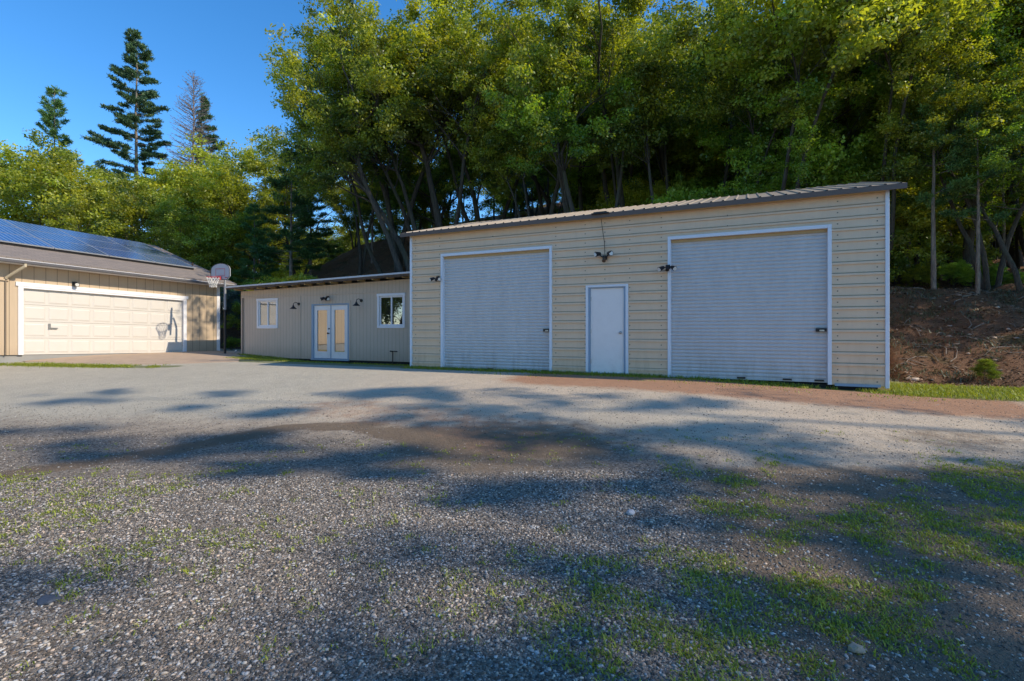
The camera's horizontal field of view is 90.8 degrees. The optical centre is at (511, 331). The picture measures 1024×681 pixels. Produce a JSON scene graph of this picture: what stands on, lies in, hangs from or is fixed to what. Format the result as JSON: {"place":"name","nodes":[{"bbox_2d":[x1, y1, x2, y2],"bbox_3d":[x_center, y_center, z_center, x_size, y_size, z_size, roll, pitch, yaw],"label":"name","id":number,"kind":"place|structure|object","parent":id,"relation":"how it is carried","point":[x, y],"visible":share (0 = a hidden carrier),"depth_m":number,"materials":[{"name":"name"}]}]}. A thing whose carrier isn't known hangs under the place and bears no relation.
{"place":"outdoors","nodes":[
{"label":"outdoors","id":0,"kind":"place"},
{"bbox_2d":[26,350,239,364],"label":"driveway","id":1,"kind":"structure","parent":0,"point":[191,357],"depth_m":16.87,"materials":[{"name":"concrete"}]},
{"bbox_2d":[206,263,230,352],"bbox_3d":[-11.516,-0.738,19.730,0.803,3.864,0.838,0,0,-38],"label":"basketball hoop","id":2,"kind":"object","parent":1,"relation":"on","point":[220,271],"visible":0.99,"depth_m":19.80,"materials":[{"name":"white metal"}]},
{"bbox_2d":[0,0,1013,256],"label":"sky","id":3,"kind":"structure","parent":0,"point":[69,45],"materials":[{"name":"blue"}]},
{"bbox_2d":[0,202,1023,680],"bbox_3d":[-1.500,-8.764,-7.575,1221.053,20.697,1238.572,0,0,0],"label":"ground","id":4,"kind":"structure","parent":0,"point":[252,388],"depth_m":5.14,"materials":[{"name":"grey gravel"}]},
{"bbox_2d":[0,167,31,219],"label":"oak tree","id":5,"kind":"object","parent":4,"relation":"on","point":[11,201],"visible":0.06,"depth_m":33.92,"materials":[{"name":"green plant"}]},
{"bbox_2d":[37,594,61,605],"bbox_3d":[-2.452,1.421,2.677,0.133,0.032,0.097,0,0,42],"label":"rock","id":6,"kind":"object","parent":4,"relation":"on","point":[46,599],"visible":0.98,"depth_m":2.66,"materials":[{"name":"stone"}]},
{"bbox_2d":[24,84,84,197],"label":"pine tree","id":7,"kind":"object","parent":4,"relation":"on","point":[51,115],"visible":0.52,"depth_m":47.81,"materials":[{"name":"green plant"}]},
{"bbox_2d":[0,139,153,240],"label":"oak tree","id":8,"kind":"object","parent":4,"relation":"on","point":[7,150],"visible":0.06,"depth_m":34.84,"materials":[{"name":"green plant"}]},
{"bbox_2d":[0,128,154,238],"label":"oak tree","id":9,"kind":"object","parent":4,"relation":"on","point":[62,164],"visible":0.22,"depth_m":32.32,"materials":[{"name":"green plant"}]},
{"bbox_2d":[0,219,237,362],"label":"house garage","id":10,"kind":"structure","parent":4,"relation":"on","point":[66,293],"depth_m":18.46,"materials":[{"name":"beige"}]},
{"bbox_2d":[24,288,181,354],"bbox_3d":[-14.668,-0.268,18.530,0.090,2.284,5.068,0,0,25],"label":"garage door","id":11,"kind":"structure","parent":10,"relation":"in","point":[49,335],"depth_m":18.14,"materials":[{"name":"metal"}]},
{"bbox_2d":[0,156,242,295],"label":"oak tree","id":12,"kind":"object","parent":4,"relation":"on","point":[121,203],"visible":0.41,"depth_m":32.15,"materials":[{"name":"green plant"}]},
{"bbox_2d":[79,28,172,234],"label":"fir tree","id":13,"kind":"object","parent":4,"relation":"on","point":[137,98],"visible":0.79,"depth_m":45.42,"materials":[{"name":"green plant"}]},
{"bbox_2d":[114,192,241,268],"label":"oak tree","id":14,"kind":"object","parent":4,"relation":"on","point":[128,238],"visible":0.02,"depth_m":36.85,"materials":[{"name":"green plant"}]},
{"bbox_2d":[158,70,215,169],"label":"dead conifer","id":15,"kind":"object","parent":4,"relation":"on","point":[193,113],"visible":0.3,"depth_m":44.72,"materials":[{"name":"grey plant"}]},
{"bbox_2d":[145,196,265,295],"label":"oak tree","id":16,"kind":"object","parent":4,"relation":"on","point":[167,213],"visible":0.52,"depth_m":31.38,"materials":[{"name":"green plant"}]},
{"bbox_2d":[194,92,224,179],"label":"fir tree","id":17,"kind":"object","parent":4,"relation":"on","point":[210,117],"visible":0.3,"depth_m":46.87,"materials":[{"name":"green plant"}]},
{"bbox_2d":[141,156,302,280],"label":"oak tree","id":18,"kind":"object","parent":4,"relation":"on","point":[205,184],"visible":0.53,"depth_m":33.37,"materials":[{"name":"green plant"}]},
{"bbox_2d":[128,132,329,280],"bbox_3d":[-21.427,-8.016,39.166,11.641,13.208,14.363,0,0,22],"label":"oak tree","id":19,"kind":"object","parent":4,"relation":"on","point":[266,198],"visible":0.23,"depth_m":36.20,"materials":[{"name":"green plant"}]},
{"bbox_2d":[220,287,241,329],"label":"shrub","id":20,"kind":"object","parent":4,"relation":"on","point":[235,296],"visible":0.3,"depth_m":26.93,"materials":[{"name":"green plant"}]},
{"bbox_2d":[181,175,300,294],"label":"oak tree","id":21,"kind":"object","parent":4,"relation":"on","point":[276,259],"visible":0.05,"depth_m":40.74,"materials":[{"name":"green plant"}]},
{"bbox_2d":[229,203,279,282],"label":"pine tree","id":22,"kind":"object","parent":4,"relation":"on","point":[245,245],"visible":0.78,"depth_m":31.71,"materials":[{"name":"green plant"}]},
{"bbox_2d":[220,276,289,330],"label":"shrub","id":23,"kind":"object","parent":4,"relation":"on","point":[232,320],"visible":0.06,"depth_m":25.60,"materials":[{"name":"green plant"}]},
{"bbox_2d":[249,148,328,276],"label":"pine tree","id":24,"kind":"object","parent":4,"relation":"on","point":[268,252],"visible":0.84,"depth_m":29.40,"materials":[{"name":"green plant"}]},
{"bbox_2d":[230,125,378,278],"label":"oak tree","id":25,"kind":"object","parent":4,"relation":"on","point":[256,167],"visible":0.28,"depth_m":37.02,"materials":[{"name":"green plant"}]},
{"bbox_2d":[282,165,343,276],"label":"pine tree","id":26,"kind":"object","parent":4,"relation":"on","point":[322,230],"visible":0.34,"depth_m":33.70,"materials":[{"name":"green plant"}]},
{"bbox_2d":[225,271,409,365],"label":"office building","id":27,"kind":"structure","parent":4,"relation":"on","point":[369,323],"depth_m":17.87,"materials":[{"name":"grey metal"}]},
{"bbox_2d":[256,298,277,328],"bbox_3d":[-9.279,-0.677,19.278,1.160,1.145,0.184,0,0,25],"label":"window","id":28,"kind":"structure","parent":27,"relation":"in","point":[267,308],"depth_m":19.29,"materials":[{"name":"white paint"}]},
{"bbox_2d":[314,305,329,357],"bbox_3d":[-6.786,0.017,18.077,0.775,1.885,0.155,0,0,25],"label":"french door","id":29,"kind":"structure","parent":27,"relation":"in","point":[324,310],"depth_m":18.14,"materials":[{"name":"white metal"}]},
{"bbox_2d":[331,305,346,358],"bbox_3d":[-6.031,0.017,17.758,0.775,1.885,0.086,0,0,25],"label":"french door","id":30,"kind":"structure","parent":27,"relation":"in","point":[341,310],"depth_m":17.80,"materials":[{"name":"white metal"}]},
{"bbox_2d":[377,293,405,327],"bbox_3d":[-3.981,-0.682,16.805,1.170,1.155,0.184,0,0,25],"label":"window","id":31,"kind":"structure","parent":27,"relation":"in","point":[392,305],"depth_m":16.83,"materials":[{"name":"white paint"}]},
{"bbox_2d":[281,44,428,273],"bbox_3d":[-8.935,-10.312,30.119,9.272,17.349,6.312,0,0,-16],"label":"oak tree","id":32,"kind":"object","parent":4,"relation":"on","point":[375,262],"visible":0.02,"depth_m":28.63,"materials":[{"name":"green plant"}]},
{"bbox_2d":[325,175,387,248],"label":"oak tree","id":33,"kind":"object","parent":4,"relation":"on","point":[341,213],"visible":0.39,"depth_m":36.91,"materials":[{"name":"green plant"}]},
{"bbox_2d":[299,94,416,275],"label":"oak tree","id":34,"kind":"object","parent":4,"relation":"on","point":[361,268],"visible":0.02,"depth_m":31.31,"materials":[{"name":"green plant"}]},
{"bbox_2d":[349,159,381,262],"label":"tree","id":35,"kind":"object","parent":4,"relation":"on","point":[366,214],"visible":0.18,"depth_m":32.94,"materials":[{"name":"green plant"}]},
{"bbox_2d":[248,0,521,271],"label":"oak tree","id":36,"kind":"object","parent":4,"relation":"on","point":[350,147],"visible":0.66,"depth_m":24.51,"materials":[{"name":"green plant"}]},
{"bbox_2d":[264,12,512,227],"bbox_3d":[-5.081,-8.490,27.648,14.516,16.424,11.767,0,0,5],"label":"oak tree","id":37,"kind":"object","parent":4,"relation":"on","point":[425,160],"visible":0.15,"depth_m":26.22,"materials":[{"name":"green plant"}]},
{"bbox_2d":[350,170,429,230],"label":"oak tree","id":38,"kind":"object","parent":4,"relation":"on","point":[366,217],"visible":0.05,"depth_m":33.66,"materials":[{"name":"green plant"}]},
{"bbox_2d":[258,0,537,267],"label":"oak tree","id":39,"kind":"object","parent":4,"relation":"on","point":[383,187],"visible":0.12,"depth_m":27.37,"materials":[{"name":"green plant"}]},
{"bbox_2d":[265,0,560,231],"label":"oak tree","id":40,"kind":"object","parent":4,"relation":"on","point":[493,56],"visible":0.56,"depth_m":24.67,"materials":[{"name":"green plant"}]},
{"bbox_2d":[376,152,459,234],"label":"oak tree","id":41,"kind":"object","parent":4,"relation":"on","point":[425,222],"visible":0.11,"depth_m":35.08,"materials":[{"name":"green plant"}]},
{"bbox_2d":[362,120,514,225],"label":"oak tree","id":42,"kind":"object","parent":4,"relation":"on","point":[406,157],"visible":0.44,"depth_m":30.48,"materials":[{"name":"green plant"}]},
{"bbox_2d":[366,0,610,222],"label":"oak tree","id":43,"kind":"object","parent":4,"relation":"on","point":[445,18],"visible":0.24,"depth_m":25.68,"materials":[{"name":"green plant"}]},
{"bbox_2d":[0,386,1023,487],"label":"gravel","id":44,"kind":"structure","parent":4,"relation":"on","point":[32,461],"depth_m":6.05,"materials":[{"name":"grey gravel"}]},
{"bbox_2d":[445,58,589,217],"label":"oak tree","id":45,"kind":"object","parent":4,"relation":"on","point":[505,184],"visible":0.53,"depth_m":25.05,"materials":[{"name":"green plant"}]},
{"bbox_2d":[439,105,596,213],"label":"oak tree","id":46,"kind":"object","parent":4,"relation":"on","point":[545,197],"visible":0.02,"depth_m":28.63,"materials":[{"name":"green plant"}]},
{"bbox_2d":[490,163,560,216],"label":"oak tree","id":47,"kind":"object","parent":4,"relation":"on","point":[523,208],"visible":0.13,"depth_m":44.17,"materials":[{"name":"green plant"}]},
{"bbox_2d":[453,0,604,212],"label":"oak tree","id":48,"kind":"object","parent":4,"relation":"on","point":[545,77],"visible":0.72,"depth_m":19.92,"materials":[{"name":"green plant"}]},
{"bbox_2d":[466,50,630,214],"bbox_3d":[2.186,-7.268,24.845,8.640,12.892,6.682,0,0,-35],"label":"oak tree","id":49,"kind":"object","parent":4,"relation":"on","point":[499,141],"visible":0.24,"depth_m":24.26,"materials":[{"name":"green plant"}]},
{"bbox_2d":[508,27,621,214],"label":"oak tree","id":50,"kind":"object","parent":4,"relation":"on","point":[580,193],"depth_m":28.89,"materials":[{"name":"green plant"}]},
{"bbox_2d":[482,54,654,211],"bbox_3d":[2.340,-4.854,19.890,6.861,11.848,3.680,0,0,0],"label":"oak tree","id":51,"kind":"object","parent":4,"relation":"on","point":[531,119],"visible":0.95,"depth_m":19.50,"materials":[{"name":"green plant"}]},
{"bbox_2d":[547,16,663,206],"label":"oak tree","id":52,"kind":"object","parent":4,"relation":"on","point":[611,155],"visible":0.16,"depth_m":24.43,"materials":[{"name":"green plant"}]},
{"bbox_2d":[504,0,716,206],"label":"oak tree","id":53,"kind":"object","parent":4,"relation":"on","point":[559,27],"visible":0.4,"depth_m":19.46,"materials":[{"name":"green plant"}]},
{"bbox_2d":[553,153,684,211],"bbox_3d":[6.276,-7.231,29.666,7.764,7.544,6.806,0,0,2],"label":"shrub","id":54,"kind":"object","parent":4,"relation":"on","point":[590,181],"visible":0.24,"depth_m":27.72,"materials":[{"name":"green plant"}]},
{"bbox_2d":[220,237,1023,386],"bbox_3d":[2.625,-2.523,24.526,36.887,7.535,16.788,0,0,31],"label":"leaf litter","id":55,"kind":"object","parent":4,"relation":"on","point":[970,362],"visible":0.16,"depth_m":13.15,"materials":[{"name":"brown plant"}]},
{"bbox_2d":[563,79,699,185],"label":"oak tree","id":56,"kind":"object","parent":4,"relation":"on","point":[671,140],"visible":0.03,"depth_m":26.43,"materials":[{"name":"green plant"}]},
{"bbox_2d":[584,174,688,210],"bbox_3d":[6.609,-5.341,25.919,6.006,5.921,5.529,0,0,25],"label":"shrub","id":57,"kind":"object","parent":4,"relation":"on","point":[636,195],"visible":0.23,"depth_m":25.19,"materials":[{"name":"green plant"}]},
{"bbox_2d":[583,0,692,180],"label":"oak tree","id":58,"kind":"object","parent":4,"relation":"on","point":[631,167],"visible":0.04,"depth_m":25.72,"materials":[{"name":"green plant"}]},
{"bbox_2d":[592,16,692,203],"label":"oak tree","id":59,"kind":"object","parent":4,"relation":"on","point":[633,141],"visible":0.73,"depth_m":20.01,"materials":[{"name":"green plant"}]},
{"bbox_2d":[577,15,709,207],"bbox_3d":[5.316,-6.335,21.429,4.868,13.771,6.624,0,0,-33],"label":"oak tree","id":60,"kind":"object","parent":4,"relation":"on","point":[613,108],"visible":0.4,"depth_m":20.16,"materials":[{"name":"green plant"}]},
{"bbox_2d":[400,182,906,390],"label":"metal garage","id":61,"kind":"structure","parent":4,"relation":"on","point":[789,286],"depth_m":11.02,"materials":[{"name":"beige metal"}]},
{"bbox_2d":[444,249,548,370],"bbox_3d":[-0.448,-0.505,12.884,3.040,3.010,0.095,0,0,25],"label":"roller door","id":62,"kind":"structure","parent":61,"relation":"in","point":[497,304],"depth_m":12.87,"materials":[{"name":"white metal"}]},
{"bbox_2d":[588,286,624,374],"bbox_3d":[2.186,-0.010,11.628,0.868,2.020,0.135,0,0,25],"label":"entry door","id":63,"kind":"structure","parent":61,"relation":"in","point":[606,305],"depth_m":11.65,"materials":[{"name":"white metal"}]},
{"bbox_2d":[671,229,826,382],"bbox_3d":[4.802,-0.505,10.436,2.930,3.010,0.096,0,0,25],"label":"roller door","id":64,"kind":"structure","parent":61,"relation":"in","point":[751,306],"depth_m":10.41,"materials":[{"name":"white metal"}]},
{"bbox_2d":[582,13,745,189],"bbox_3d":[7.671,-9.353,26.926,10.458,14.597,12.901,0,0,-20],"label":"oak tree","id":65,"kind":"object","parent":4,"relation":"on","point":[661,155],"visible":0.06,"depth_m":24.17,"materials":[{"name":"green plant"}]},
{"bbox_2d":[605,19,725,195],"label":"oak tree","id":66,"kind":"object","parent":4,"relation":"on","point":[695,73],"visible":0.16,"depth_m":21.98,"materials":[{"name":"green plant"}]},
{"bbox_2d":[592,114,742,208],"bbox_3d":[9.153,-8.451,29.564,8.533,8.199,9.270,0,0,18],"label":"shrub","id":67,"kind":"object","parent":4,"relation":"on","point":[686,152],"visible":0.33,"depth_m":26.64,"materials":[{"name":"green plant"}]},
{"bbox_2d":[661,166,705,200],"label":"shrub","id":68,"kind":"object","parent":4,"relation":"on","point":[690,186],"visible":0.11,"depth_m":22.95,"materials":[{"name":"green plant"}]},
{"bbox_2d":[604,0,783,197],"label":"oak tree","id":69,"kind":"object","parent":4,"relation":"on","point":[681,9],"visible":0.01,"depth_m":26.79,"materials":[{"name":"green plant"}]},
{"bbox_2d":[646,155,808,203],"bbox_3d":[9.084,-3.648,20.283,7.797,6.815,6.834,0,0,-21],"label":"shrub","id":70,"kind":"object","parent":4,"relation":"on","point":[702,193],"visible":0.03,"depth_m":19.80,"materials":[{"name":"green plant"}]},
{"bbox_2d":[688,0,782,195],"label":"oak tree","id":71,"kind":"object","parent":4,"relation":"on","point":[719,5],"visible":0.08,"depth_m":21.13,"materials":[{"name":"green plant"}]},
{"bbox_2d":[697,150,780,195],"bbox_3d":[13.730,-7.690,27.923,6.698,6.197,7.641,0,0,19],"label":"shrub","id":72,"kind":"object","parent":4,"relation":"on","point":[712,182],"visible":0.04,"depth_m":26.70,"materials":[{"name":"green plant"}]},
{"bbox_2d":[649,0,909,187],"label":"oak tree","id":73,"kind":"object","parent":4,"relation":"on","point":[765,89],"visible":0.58,"depth_m":18.08,"materials":[{"name":"green plant"}]},
{"bbox_2d":[714,98,880,194],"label":"tree","id":74,"kind":"object","parent":4,"relation":"on","point":[795,167],"visible":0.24,"depth_m":17.53,"materials":[{"name":"green plant"}]},
{"bbox_2d":[647,0,983,190],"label":"oak tree","id":75,"kind":"object","parent":4,"relation":"on","point":[820,17],"visible":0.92,"depth_m":15.75,"materials":[{"name":"green plant"}]},
{"bbox_2d":[695,0,938,188],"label":"oak tree","id":76,"kind":"object","parent":4,"relation":"on","point":[741,139],"visible":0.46,"depth_m":18.07,"materials":[{"name":"green plant"}]},
{"bbox_2d":[719,42,917,178],"bbox_3d":[12.650,-7.304,21.779,7.155,11.293,10.020,0,0,24],"label":"oak tree","id":77,"kind":"object","parent":4,"relation":"on","point":[863,122],"visible":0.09,"depth_m":20.00,"materials":[{"name":"green plant"}]},
{"bbox_2d":[755,124,962,250],"bbox_3d":[12.514,-4.504,19.858,7.541,7.219,6.610,0,0,-18],"label":"shrub","id":78,"kind":"object","parent":4,"relation":"on","point":[873,159],"visible":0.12,"depth_m":17.45,"materials":[{"name":"green plant"}]},
{"bbox_2d":[775,0,1018,254],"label":"oak tree","id":79,"kind":"object","parent":4,"relation":"on","point":[917,46],"visible":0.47,"depth_m":14.48,"materials":[{"name":"green plant"}]},
{"bbox_2d":[837,0,979,287],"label":"oak tree","id":80,"kind":"object","parent":4,"relation":"on","point":[966,253],"visible":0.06,"depth_m":16.89,"materials":[{"name":"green plant"}]},
{"bbox_2d":[870,86,950,286],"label":"pine tree","id":81,"kind":"object","parent":4,"relation":"on","point":[907,195],"visible":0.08,"depth_m":17.61,"materials":[{"name":"green plant"}]},
{"bbox_2d":[895,262,940,287],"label":"shrub","id":82,"kind":"object","parent":4,"relation":"on","point":[918,272],"visible":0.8,"depth_m":17.26,"materials":[{"name":"green plant"}]},
{"bbox_2d":[847,24,1023,263],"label":"oak tree","id":83,"kind":"object","parent":4,"relation":"on","point":[992,68],"visible":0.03,"depth_m":18.08,"materials":[{"name":"green plant"}]},
{"bbox_2d":[889,66,982,288],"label":"pine tree","id":84,"kind":"object","parent":4,"relation":"on","point":[956,185],"visible":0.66,"depth_m":15.32,"materials":[{"name":"green plant"}]},
{"bbox_2d":[859,172,1022,284],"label":"shrub","id":85,"kind":"object","parent":4,"relation":"on","point":[929,251],"visible":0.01,"depth_m":18.38,"materials":[{"name":"green plant"}]},
{"bbox_2d":[859,33,1023,289],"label":"oak tree","id":86,"kind":"object","parent":4,"relation":"on","point":[893,129],"visible":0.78,"depth_m":15.40,"materials":[{"name":"green plant"}]},
{"bbox_2d":[890,185,999,285],"bbox_3d":[14.362,-3.183,18.121,4.892,4.322,4.504,0,0,-40],"label":"shrub","id":87,"kind":"object","parent":4,"relation":"on","point":[919,219],"visible":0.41,"depth_m":16.98,"materials":[{"name":"green plant"}]},
{"bbox_2d":[876,0,1023,79],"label":"oak tree","id":88,"kind":"object","parent":4,"relation":"on","point":[1011,6],"visible":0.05,"depth_m":16.73,"materials":[{"name":"green plant"}]},
{"bbox_2d":[879,0,1023,283],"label":"oak tree","id":89,"kind":"object","parent":4,"relation":"on","point":[978,34],"visible":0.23,"depth_m":15.80,"materials":[{"name":"green plant"}]},
{"bbox_2d":[937,258,974,287],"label":"shrub","id":90,"kind":"object","parent":4,"relation":"on","point":[955,271],"visible":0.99,"depth_m":16.54,"materials":[{"name":"green plant"}]},
{"bbox_2d":[889,62,1023,291],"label":"oak tree","id":91,"kind":"object","parent":4,"relation":"on","point":[1005,129],"visible":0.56,"depth_m":15.02,"materials":[{"name":"green plant"}]},
{"bbox_2d":[890,287,1023,372],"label":"fallen twigs","id":92,"kind":"object","parent":4,"relation":"on","point":[969,293],"visible":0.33,"depth_m":12.52,"materials":[{"name":"brown wood"}]},
{"bbox_2d":[890,288,1023,384],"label":"bank stones","id":93,"kind":"object","parent":4,"relation":"on","point":[911,378],"visible":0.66,"depth_m":12.47,"materials":[{"name":"stone"}]},
{"bbox_2d":[895,5,1023,284],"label":"oak tree","id":94,"kind":"object","parent":4,"relation":"on","point":[1015,21],"visible":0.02,"depth_m":16.87,"materials":[{"name":"green plant"}]},
{"bbox_2d":[918,192,1001,264],"bbox_3d":[17.584,-4.337,21.876,5.509,4.958,5.071,0,0,45],"label":"shrub","id":95,"kind":"object","parent":4,"relation":"on","point":[957,231],"depth_m":19.56,"materials":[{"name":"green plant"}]},
{"bbox_2d":[935,98,1011,294],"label":"pine tree","id":96,"kind":"object","parent":4,"relation":"on","point":[989,174],"visible":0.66,"depth_m":14.97,"materials":[{"name":"green plant"}]},
{"bbox_2d":[939,153,1023,259],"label":"shrub","id":97,"kind":"object","parent":4,"relation":"on","point":[1021,198],"visible":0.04,"depth_m":22.05,"materials":[{"name":"green plant"}]},
{"bbox_2d":[968,358,1004,380],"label":"shrub","id":98,"kind":"object","parent":4,"relation":"on","point":[987,365],"visible":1,"depth_m":10.92,"materials":[{"name":"green plant"}]},
{"bbox_2d":[970,262,1012,288],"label":"shrub","id":99,"kind":"object","parent":4,"relation":"on","point":[993,272],"visible":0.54,"depth_m":16.12,"materials":[{"name":"green plant"}]},
{"bbox_2d":[980,129,1023,281],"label":"pine tree","id":100,"kind":"object","parent":4,"relation":"on","point":[1017,205],"visible":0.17,"depth_m":17.41,"materials":[{"name":"green plant"}]},
{"bbox_2d":[980,62,1023,255],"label":"oak tree","id":101,"kind":"object","parent":4,"relation":"on","point":[1020,234],"depth_m":19.13,"materials":[{"name":"green plant"}]},
{"bbox_2d":[993,136,1023,271],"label":"oak tree","id":102,"kind":"object","parent":4,"relation":"on","point":[1017,255],"visible":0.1,"depth_m":19.41,"materials":[{"name":"green plant"}]},
{"bbox_2d":[1006,178,1023,266],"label":"oak tree","id":103,"kind":"object","parent":4,"relation":"on","point":[1011,251],"depth_m":21.16,"materials":[{"name":"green plant"}]},
{"bbox_2d":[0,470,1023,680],"bbox_3d":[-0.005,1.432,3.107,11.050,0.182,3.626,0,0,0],"label":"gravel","id":104,"kind":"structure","parent":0,"point":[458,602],"depth_m":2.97,"materials":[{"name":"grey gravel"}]},
{"bbox_2d":[0,428,1023,680],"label":"grass","id":105,"kind":"structure","parent":0,"point":[886,594],"depth_m":2.97,"materials":[{"name":"green plant"}]},
{"bbox_2d":[0,353,1023,401],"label":"grass","id":106,"kind":"structure","parent":0,"point":[908,389],"depth_m":10.36,"materials":[{"name":"green plant"}]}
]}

